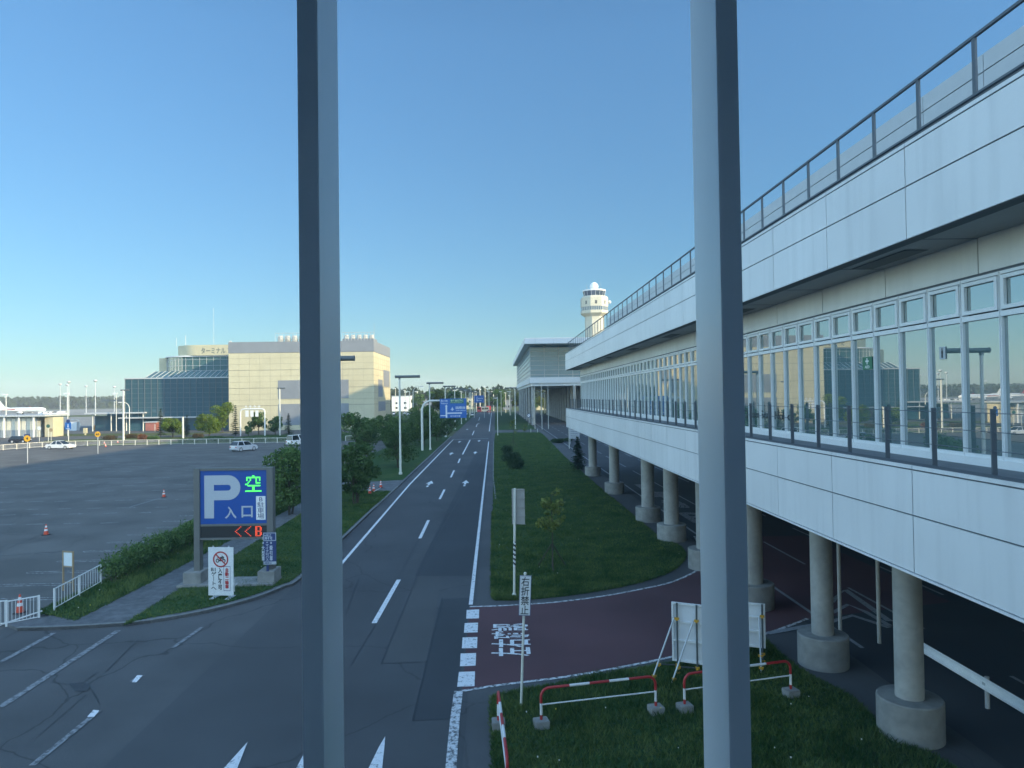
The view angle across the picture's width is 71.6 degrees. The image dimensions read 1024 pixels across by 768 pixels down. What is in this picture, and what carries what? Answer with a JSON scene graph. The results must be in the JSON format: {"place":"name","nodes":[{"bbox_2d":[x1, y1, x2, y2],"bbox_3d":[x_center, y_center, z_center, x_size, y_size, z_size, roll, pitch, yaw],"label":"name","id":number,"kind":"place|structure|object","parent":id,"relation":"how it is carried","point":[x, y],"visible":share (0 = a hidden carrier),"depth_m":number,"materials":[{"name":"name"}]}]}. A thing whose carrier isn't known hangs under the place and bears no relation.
{"place":"outdoors","nodes":[
{"label":"outdoors","id":0,"kind":"place"},
{"bbox_2d":[0,409,124,426],"bbox_3d":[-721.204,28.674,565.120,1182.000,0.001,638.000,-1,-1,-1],"label":"apron","id":1,"kind":"object","parent":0,"point":[85,421],"depth_m":565.92,"materials":[{"name":"concrete"}]},
{"bbox_2d":[0,401,45,414],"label":"airliner","id":2,"kind":"object","parent":1,"relation":"on","point":[20,410],"visible":0.93,"depth_m":549.92,"materials":[{"name":"white metal"}]},
{"bbox_2d":[41,436,235,442],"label":"lawn","id":3,"kind":"structure","parent":0,"point":[90,440],"depth_m":164.20,"materials":[{"name":"green plant"}]},
{"bbox_2d":[160,417,184,437],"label":"broadleaf tree","id":4,"kind":"object","parent":3,"relation":"on","point":[171,425],"visible":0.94,"depth_m":168.47,"materials":[{"name":"green plant"}]},
{"bbox_2d":[193,413,222,435],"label":"broadleaf tree","id":5,"kind":"object","parent":3,"relation":"on","point":[207,423],"visible":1,"depth_m":169.04,"materials":[{"name":"green plant"}]},
{"bbox_2d":[64,432,229,435],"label":"lawn","id":6,"kind":"structure","parent":0,"point":[117,434],"depth_m":190.66,"materials":[{"name":"green plant"}]},
{"bbox_2d":[209,402,233,432],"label":"broadleaf tree","id":7,"kind":"object","parent":6,"relation":"on","point":[223,410],"visible":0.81,"depth_m":191.46,"materials":[{"name":"green plant"}]},
{"bbox_2d":[0,441,384,629],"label":"car park","id":8,"kind":"structure","parent":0,"point":[21,480],"depth_m":61.83,"materials":[{"name":"grey asphalt"}]},
{"bbox_2d":[62,550,73,591],"bbox_3d":[-20.508,8.641,32.825,0.640,1.850,0.060,-1,-1,17],"label":"notice frame","id":9,"kind":"object","parent":8,"relation":"on","point":[67,558],"visible":0.89,"depth_m":32.83,"materials":[{"name":"metal"}]},
{"bbox_2d":[0,454,261,600],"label":"parking marking","id":10,"kind":"object","parent":8,"relation":"on","point":[80,523],"visible":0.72,"depth_m":51.35,"materials":[{"name":"paint"}]},
{"bbox_2d":[42,438,277,446],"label":"car park fence","id":11,"kind":"object","parent":8,"relation":"on","point":[112,441],"visible":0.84,"depth_m":142.75,"materials":[{"name":"white metal"}]},
{"bbox_2d":[229,441,257,451],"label":"parked car","id":12,"kind":"object","parent":8,"relation":"on","point":[240,446],"visible":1,"depth_m":120.96,"materials":[{"name":"silver metal"}]},
{"bbox_2d":[341,412,374,441],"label":"broadleaf tree","id":13,"kind":"object","parent":8,"relation":"on","point":[347,420],"visible":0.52,"depth_m":124.75,"materials":[{"name":"green plant"}]},
{"bbox_2d":[0,426,447,445],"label":"service road","id":14,"kind":"structure","parent":0,"point":[3,441],"depth_m":179.65,"materials":[{"name":"grey asphalt"}]},
{"bbox_2d":[0,414,66,437],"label":"building","id":15,"kind":"structure","parent":14,"relation":"on","point":[16,425],"depth_m":181.78,"materials":[{"name":"white metal"}]},
{"bbox_2d":[84,412,146,430],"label":"transit shelter","id":16,"kind":"object","parent":14,"relation":"on","point":[105,422],"visible":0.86,"depth_m":216.18,"materials":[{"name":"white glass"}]},
{"bbox_2d":[118,308,231,430],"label":"glass annex","id":17,"kind":"object","parent":14,"relation":"on","point":[191,382],"visible":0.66,"depth_m":214.23,"materials":[{"name":"teal glass"}]},
{"bbox_2d":[2,436,450,630],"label":"verge paving","id":18,"kind":"structure","parent":0,"point":[131,604],"depth_m":30.86,"materials":[{"name":"concrete"}]},
{"bbox_2d":[42,439,420,619],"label":"verge grass","id":19,"kind":"structure","parent":18,"relation":"on","point":[377,461],"depth_m":35.55,"materials":[{"name":"green plant"}]},
{"bbox_2d":[53,564,101,610],"bbox_3d":[-19.167,8.949,31.469,0.060,0.950,4.378,-1,-1,-7],"label":"railing","id":20,"kind":"object","parent":19,"relation":"on","point":[79,591],"visible":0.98,"depth_m":31.12,"materials":[{"name":"white metal"}]},
{"bbox_2d":[36,479,351,620],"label":"grass","id":21,"kind":"structure","parent":19,"relation":"on","point":[111,592],"depth_m":33.64,"materials":[{"name":"green plant"}]},
{"bbox_2d":[96,475,300,580],"bbox_3d":[-19.936,8.864,51.048,2.433,1.869,35.569,-1,-1,-3],"label":"clipped hedge","id":22,"kind":"object","parent":19,"relation":"on","point":[138,553],"visible":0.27,"depth_m":36.89,"materials":[{"name":"green plant"}]},
{"bbox_2d":[348,418,381,454],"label":"broadleaf tree","id":23,"kind":"object","parent":19,"relation":"on","point":[369,434],"visible":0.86,"depth_m":107.45,"materials":[{"name":"green plant"}]},
{"bbox_2d":[388,411,420,444],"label":"broadleaf tree","id":24,"kind":"object","parent":19,"relation":"on","point":[395,419],"visible":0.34,"depth_m":127.47,"materials":[{"name":"green plant"}]},
{"bbox_2d":[124,491,387,624],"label":"verge grass","id":25,"kind":"structure","parent":18,"relation":"on","point":[297,554],"depth_m":35.83,"materials":[{"name":"green plant"}]},
{"bbox_2d":[208,546,236,599],"bbox_3d":[-12.591,8.179,30.960,1.165,2.290,0.660,-1,-1,5],"label":"motorcycle ban sign","id":26,"kind":"object","parent":25,"relation":"on","point":[221,580],"visible":1,"depth_m":30.79,"materials":[{"name":"white metal"}]},
{"bbox_2d":[176,467,281,587],"bbox_3d":[-13.297,6.706,33.520,4.418,5.506,1.470,-1,-1,-1],"label":"parking sign","id":27,"kind":"object","parent":25,"relation":"on","point":[234,503],"visible":1,"depth_m":33.45,"materials":[{"name":"metal"}]},
{"bbox_2d":[262,532,275,570],"bbox_3d":[-11.299,7.876,33.212,0.673,1.940,0.431,-1,-1,-1],"label":"height limit sign","id":28,"kind":"object","parent":27,"relation":"attached to","point":[269,549],"visible":1,"depth_m":33.01,"materials":[{"name":"blue metal"}]},
{"bbox_2d":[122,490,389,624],"bbox_3d":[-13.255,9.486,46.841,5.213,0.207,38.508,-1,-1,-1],"label":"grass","id":29,"kind":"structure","parent":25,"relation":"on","point":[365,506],"depth_m":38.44,"materials":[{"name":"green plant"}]},
{"bbox_2d":[341,440,381,503],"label":"broadleaf tree","id":30,"kind":"object","parent":25,"relation":"on","point":[362,466],"visible":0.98,"depth_m":57.46,"materials":[{"name":"green plant"}]},
{"bbox_2d":[262,441,300,514],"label":"broadleaf tree","id":31,"kind":"object","parent":18,"relation":"on","point":[289,491],"visible":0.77,"depth_m":52.19,"materials":[{"name":"green plant"}]},
{"bbox_2d":[364,436,449,481],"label":"verge grass","id":32,"kind":"structure","parent":18,"relation":"on","point":[389,470],"depth_m":92.87,"materials":[{"name":"green plant"}]},
{"bbox_2d":[378,422,419,467],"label":"broadleaf tree","id":33,"kind":"object","parent":32,"relation":"on","point":[389,435],"visible":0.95,"depth_m":87.17,"materials":[{"name":"green plant"}]},
{"bbox_2d":[395,375,419,473],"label":"street lamp","id":34,"kind":"object","parent":32,"relation":"on","point":[399,377],"visible":1,"depth_m":80.01,"materials":[{"name":"grey metal"}]},
{"bbox_2d":[401,406,444,442],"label":"broadleaf tree","id":35,"kind":"object","parent":32,"relation":"on","point":[416,421],"visible":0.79,"depth_m":126.74,"materials":[{"name":"green plant"}]},
{"bbox_2d":[84,433,382,445],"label":"lawn","id":36,"kind":"structure","parent":0,"point":[251,436],"depth_m":149.43,"materials":[{"name":"green plant"}]},
{"bbox_2d":[177,435,381,442],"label":"hedge","id":37,"kind":"object","parent":36,"relation":"on","point":[259,439],"visible":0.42,"depth_m":148.08,"materials":[{"name":"green plant"}]},
{"bbox_2d":[103,412,493,767],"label":"road","id":38,"kind":"structure","parent":0,"point":[232,700],"depth_m":22.06,"materials":[{"name":"grey asphalt"}]},
{"bbox_2d":[382,576,441,662],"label":"road repair","id":39,"kind":"structure","parent":38,"relation":"on","point":[411,639],"depth_m":27.16,"materials":[{"name":"asphalt"}]},
{"bbox_2d":[368,437,455,515],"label":"gutter","id":40,"kind":"object","parent":38,"relation":"on","point":[383,506],"visible":1,"depth_m":69.93,"materials":[{"name":"concrete"}]},
{"bbox_2d":[342,413,491,686],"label":"road marking","id":41,"kind":"object","parent":38,"relation":"on","point":[466,678],"visible":0.93,"depth_m":29.11,"materials":[{"name":"white paint"}]},
{"bbox_2d":[414,598,468,719],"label":"road repair","id":42,"kind":"structure","parent":38,"relation":"on","point":[440,680],"depth_m":23.22,"materials":[{"name":"asphalt"}]},
{"bbox_2d":[415,452,485,575],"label":"road repair","id":43,"kind":"structure","parent":38,"relation":"on","point":[451,551],"depth_m":45.31,"materials":[{"name":"asphalt"}]},
{"bbox_2d":[44,406,564,445],"bbox_3d":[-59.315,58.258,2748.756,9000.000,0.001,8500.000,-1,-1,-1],"label":"ground","id":44,"kind":"structure","parent":0,"point":[452,433],"depth_m":381.42,"materials":[{"name":"green plant"}]},
{"bbox_2d":[0,395,124,408],"bbox_3d":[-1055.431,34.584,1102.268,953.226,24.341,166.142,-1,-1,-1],"label":"forest","id":45,"kind":"object","parent":44,"relation":"on","point":[49,402],"visible":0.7,"depth_m":1045.24,"materials":[{"name":"green plant"}]},
{"bbox_2d":[390,384,545,406],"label":"forest","id":46,"kind":"object","parent":44,"relation":"on","point":[486,394],"visible":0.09,"depth_m":633.32,"materials":[{"name":"green plant"}]},
{"bbox_2d":[513,337,591,424],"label":"glass terminal","id":47,"kind":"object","parent":44,"relation":"on","point":[538,362],"visible":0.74,"depth_m":214.90,"materials":[{"name":"white metal"}]},
{"bbox_2d":[228,332,390,430],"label":"annex block","id":48,"kind":"structure","parent":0,"point":[260,373],"depth_m":203.74,"materials":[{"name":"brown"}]},
{"bbox_2d":[392,395,412,410],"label":"building","id":49,"kind":"structure","parent":0,"point":[404,399],"depth_m":468.38,"materials":[{"name":"white"}]},
{"bbox_2d":[0,440,1004,767],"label":"forecourt","id":50,"kind":"structure","parent":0,"point":[126,706],"depth_m":22.46,"materials":[{"name":"grey asphalt"}]},
{"bbox_2d":[0,627,203,764],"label":"road marking","id":51,"kind":"object","parent":50,"relation":"on","point":[64,738],"visible":1,"depth_m":22.67,"materials":[{"name":"paint"}]},
{"bbox_2d":[17,436,451,630],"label":"kerb","id":52,"kind":"structure","parent":50,"relation":"on","point":[236,603],"depth_m":29.42,"materials":[{"name":"concrete"}]},
{"bbox_2d":[0,453,485,735],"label":"tar seam","id":53,"kind":"object","parent":50,"relation":"on","point":[426,661],"visible":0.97,"depth_m":25.01,"materials":[{"name":"black asphalt"}]},
{"bbox_2d":[421,398,466,450],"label":"direction sign","id":54,"kind":"object","parent":50,"relation":"on","point":[452,408],"visible":1,"depth_m":115.75,"materials":[{"name":"blue metal"}]},
{"bbox_2d":[0,0,1023,398],"label":"sky","id":55,"kind":"structure","parent":0,"point":[500,160],"materials":[{"name":"blue"}]},
{"bbox_2d":[495,412,535,429],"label":"lawn","id":56,"kind":"structure","parent":0,"point":[504,419],"depth_m":238.10,"materials":[{"name":"green plant"}]},
{"bbox_2d":[491,432,685,599],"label":"lawn","id":57,"kind":"structure","parent":0,"point":[562,528],"depth_m":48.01,"materials":[{"name":"green plant"}]},
{"bbox_2d":[511,488,524,594],"bbox_3d":[0.251,6.883,30.771,0.693,4.723,0.320,-1,-1,-1],"label":"striped pole sign","id":58,"kind":"object","parent":57,"relation":"on","point":[518,506],"visible":0.98,"depth_m":30.79,"materials":[{"name":"grey metal"}]},
{"bbox_2d":[535,487,565,570],"bbox_3d":[1.930,7.238,35.719,1.639,4.167,1.539,-1,-1,21],"label":"young tree","id":59,"kind":"object","parent":57,"relation":"on","point":[551,523],"visible":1,"depth_m":35.66,"materials":[{"name":"green plant"}]},
{"bbox_2d":[567,436,586,470],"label":"conifer tree","id":60,"kind":"object","parent":57,"relation":"on","point":[577,463],"visible":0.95,"depth_m":82.63,"materials":[{"name":"green plant"}]},
{"bbox_2d":[489,497,687,600],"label":"curb","id":61,"kind":"structure","parent":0,"point":[584,592],"depth_m":35.32,"materials":[{"name":"grey concrete"}]},
{"bbox_2d":[580,282,610,336],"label":"control tower","id":62,"kind":"structure","parent":0,"point":[595,302],"depth_m":368.88,"materials":[{"name":"concrete"}]},
{"bbox_2d":[541,432,695,565],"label":"pavement","id":63,"kind":"structure","parent":0,"point":[628,501],"depth_m":60.40,"materials":[{"name":"concrete"}]},
{"bbox_2d":[462,536,950,689],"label":"red pavement","id":64,"kind":"structure","parent":0,"point":[566,638],"depth_m":27.64,"materials":[{"name":"red asphalt"}]},
{"bbox_2d":[492,623,530,655],"bbox_3d":[-0.056,9.143,25.492,1.395,0.002,3.415,-1,-1,-1],"label":"road lettering","id":65,"kind":"object","parent":64,"relation":"on","point":[501,644],"visible":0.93,"depth_m":25.43,"materials":[{"name":"white paint"}]},
{"bbox_2d":[445,536,807,767],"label":"road marking","id":66,"kind":"object","parent":64,"relation":"on","point":[452,751],"visible":0.76,"depth_m":20.78,"materials":[{"name":"paint"}]},
{"bbox_2d":[766,589,892,633],"bbox_3d":[13.021,8.996,27.430,7.901,0.001,3.158,0,-1,-45],"label":"road marking","id":67,"kind":"object","parent":64,"relation":"on","point":[885,624],"visible":0.7,"depth_m":27.44,"materials":[{"name":"paint"}]},
{"bbox_2d":[487,637,957,767],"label":"curb","id":68,"kind":"structure","parent":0,"point":[494,751],"depth_m":19.66,"materials":[{"name":"grey concrete"}]},
{"bbox_2d":[489,640,964,767],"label":"lawn","id":69,"kind":"structure","parent":0,"point":[640,760],"depth_m":18.19,"materials":[{"name":"green plant"}]},
{"bbox_2d":[492,691,508,767],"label":"pipe barrier","id":70,"kind":"object","parent":69,"relation":"on","point":[498,721],"visible":0.98,"depth_m":17.20,"materials":[{"name":"metal"}]},
{"bbox_2d":[519,572,531,702],"bbox_3d":[0.380,7.184,19.878,0.382,3.833,0.107,-1,-1,-1],"label":"no turn sign","id":71,"kind":"object","parent":69,"relation":"on","point":[525,595],"visible":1,"depth_m":19.85,"materials":[{"name":"white metal"}]},
{"bbox_2d":[533,675,664,729],"bbox_3d":[2.334,8.464,18.949,3.605,1.084,0.340,-1,-1,-13],"label":"pipe barrier","id":72,"kind":"object","parent":69,"relation":"on","point":[541,721],"visible":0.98,"depth_m":18.90,"materials":[{"name":"metal"}]},
{"bbox_2d":[652,601,701,682],"bbox_3d":[5.111,7.933,21.788,1.958,2.270,0.899,0,-1,-17],"label":"braced board","id":73,"kind":"object","parent":69,"relation":"on","point":[686,624],"visible":0.82,"depth_m":21.98,"materials":[{"name":"white paint"}]},
{"bbox_2d":[676,660,799,713],"bbox_3d":[6.334,8.424,19.846,3.746,1.084,0.340,-1,-1,-15],"label":"pipe barrier","id":74,"kind":"object","parent":69,"relation":"on","point":[791,691],"visible":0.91,"depth_m":20.02,"materials":[{"name":"metal"}]},
{"bbox_2d":[748,602,765,671],"bbox_3d":[7.354,8.083,22.689,1.370,1.940,1.122,-1,-1,21],"label":"braced board","id":75,"kind":"object","parent":69,"relation":"on","point":[757,635],"visible":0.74,"depth_m":23.02,"materials":[{"name":"white paint"}]},
{"bbox_2d":[462,411,999,767],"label":"pavement","id":76,"kind":"structure","parent":0,"point":[860,682],"depth_m":21.52,"materials":[{"name":"concrete"}]},
{"bbox_2d":[517,411,1023,767],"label":"bus lane","id":77,"kind":"structure","parent":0,"point":[981,640],"depth_m":24.44,"materials":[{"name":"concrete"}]},
{"bbox_2d":[535,418,1023,683],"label":"road marking","id":78,"kind":"object","parent":77,"relation":"on","point":[850,639],"visible":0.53,"depth_m":31.26,"materials":[{"name":"paint"}]},
{"bbox_2d":[565,0,1023,749],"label":"walkway building","id":79,"kind":"structure","parent":77,"relation":"on","point":[883,304],"depth_m":17.03,"materials":[{"name":"grey"}]},
{"bbox_2d":[651,357,656,416],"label":"window","id":80,"kind":"structure","parent":79,"relation":"in","point":[654,381],"depth_m":42.23,"materials":[{"name":"glass"}]},
{"bbox_2d":[659,355,666,417],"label":"window","id":81,"kind":"structure","parent":79,"relation":"in","point":[661,358],"depth_m":40.06,"materials":[{"name":"glass"}]},
{"bbox_2d":[664,354,670,417],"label":"window","id":82,"kind":"structure","parent":79,"relation":"in","point":[666,360],"depth_m":38.89,"materials":[{"name":"glass"}]},
{"bbox_2d":[669,353,675,418],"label":"window","id":83,"kind":"structure","parent":79,"relation":"in","point":[671,356],"depth_m":37.91,"materials":[{"name":"glass"}]},
{"bbox_2d":[674,351,681,419],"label":"window","id":84,"kind":"structure","parent":79,"relation":"in","point":[676,354],"depth_m":36.73,"materials":[{"name":"glass"}]},
{"bbox_2d":[679,350,686,419],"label":"window","id":85,"kind":"structure","parent":79,"relation":"in","point":[681,356],"depth_m":35.72,"materials":[{"name":"metal"}]},
{"bbox_2d":[685,348,693,420],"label":"window","id":86,"kind":"structure","parent":79,"relation":"in","point":[689,369],"depth_m":34.57,"materials":[{"name":"metal"}]},
{"bbox_2d":[691,347,697,421],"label":"window","id":87,"kind":"structure","parent":79,"relation":"in","point":[693,353],"depth_m":33.61,"materials":[{"name":"metal"}]},
{"bbox_2d":[743,334,750,427],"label":"window","id":88,"kind":"structure","parent":79,"relation":"in","point":[747,394],"depth_m":26.63,"materials":[{"name":"metal"}]},
{"bbox_2d":[748,331,761,429],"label":"window","id":89,"kind":"structure","parent":79,"relation":"in","point":[753,342],"depth_m":25.73,"materials":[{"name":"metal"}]},
{"bbox_2d":[758,328,773,430],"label":"window","id":90,"kind":"structure","parent":79,"relation":"in","point":[767,384],"depth_m":24.69,"materials":[{"name":"metal"}]},
{"bbox_2d":[770,325,788,432],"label":"window","id":91,"kind":"structure","parent":79,"relation":"in","point":[779,355],"depth_m":23.55,"materials":[{"name":"metal"}]},
{"bbox_2d":[784,321,802,434],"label":"window","id":92,"kind":"structure","parent":79,"relation":"in","point":[793,354],"depth_m":22.41,"materials":[{"name":"metal"}]},
{"bbox_2d":[798,317,818,436],"bbox_3d":[8.931,-0.195,21.355,0.165,3.500,1.100,-1,-1,-1],"label":"window","id":93,"kind":"structure","parent":79,"relation":"in","point":[809,387],"depth_m":21.37,"materials":[{"name":"glass"}]},
{"bbox_2d":[814,313,836,438],"bbox_3d":[8.955,-0.215,20.255,0.165,3.500,1.100,-1,-1,-1],"label":"window","id":94,"kind":"structure","parent":79,"relation":"in","point":[825,349],"depth_m":20.22,"materials":[{"name":"glass"}]},
{"bbox_2d":[832,308,856,441],"bbox_3d":[8.979,-0.234,19.156,0.165,3.500,1.100,-1,-1,-1],"label":"window","id":95,"kind":"structure","parent":79,"relation":"in","point":[845,387],"depth_m":19.16,"materials":[{"name":"glass"}]},
{"bbox_2d":[851,303,878,443],"bbox_3d":[9.002,-0.254,18.056,0.165,3.500,1.100,-1,-1,-1],"label":"window","id":96,"kind":"structure","parent":79,"relation":"in","point":[866,381],"depth_m":18.05,"materials":[{"name":"glass"}]},
{"bbox_2d":[874,296,905,447],"bbox_3d":[9.026,-0.274,16.957,0.165,3.500,1.100,-1,-1,-1],"label":"window","id":97,"kind":"structure","parent":79,"relation":"in","point":[889,342],"depth_m":16.92,"materials":[{"name":"glass"}]},
{"bbox_2d":[899,289,934,450],"bbox_3d":[9.050,-0.294,15.857,0.165,3.500,1.100,-1,-1,-1],"label":"window","id":98,"kind":"structure","parent":79,"relation":"in","point":[917,339],"depth_m":15.85,"materials":[{"name":"glass"}]},
{"bbox_2d":[928,281,968,454],"bbox_3d":[9.074,-0.314,14.758,0.165,3.500,1.100,-1,-1,-1],"label":"window","id":99,"kind":"structure","parent":79,"relation":"in","point":[949,374],"depth_m":14.72,"materials":[{"name":"glass"}]},
{"bbox_2d":[961,271,1008,459],"bbox_3d":[9.098,-0.334,13.658,0.165,3.500,1.100,-1,-1,-1],"label":"window","id":100,"kind":"structure","parent":79,"relation":"in","point":[984,333],"depth_m":13.66,"materials":[{"name":"glass"}]},
{"bbox_2d":[1000,265,1023,462],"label":"window","id":101,"kind":"structure","parent":79,"relation":"in","point":[1011,292],"depth_m":12.87,"materials":[{"name":"glass"}]},
{"bbox_2d":[924,643,1023,713],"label":"guard rail","id":102,"kind":"object","parent":77,"relation":"on","point":[987,685],"visible":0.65,"depth_m":19.53,"materials":[{"name":"white metal"}]},
{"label":"room floor","id":103,"kind":"structure","parent":0,"visible":0},
{"bbox_2d":[297,0,343,767],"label":"window post","id":104,"kind":"object","parent":103,"relation":"on","point":[320,435],"depth_m":1.71,"materials":[{"name":"metal"}]},
{"bbox_2d":[690,0,751,767],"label":"window post","id":105,"kind":"object","parent":103,"relation":"on","point":[721,437],"depth_m":1.73,"materials":[{"name":"metal"}]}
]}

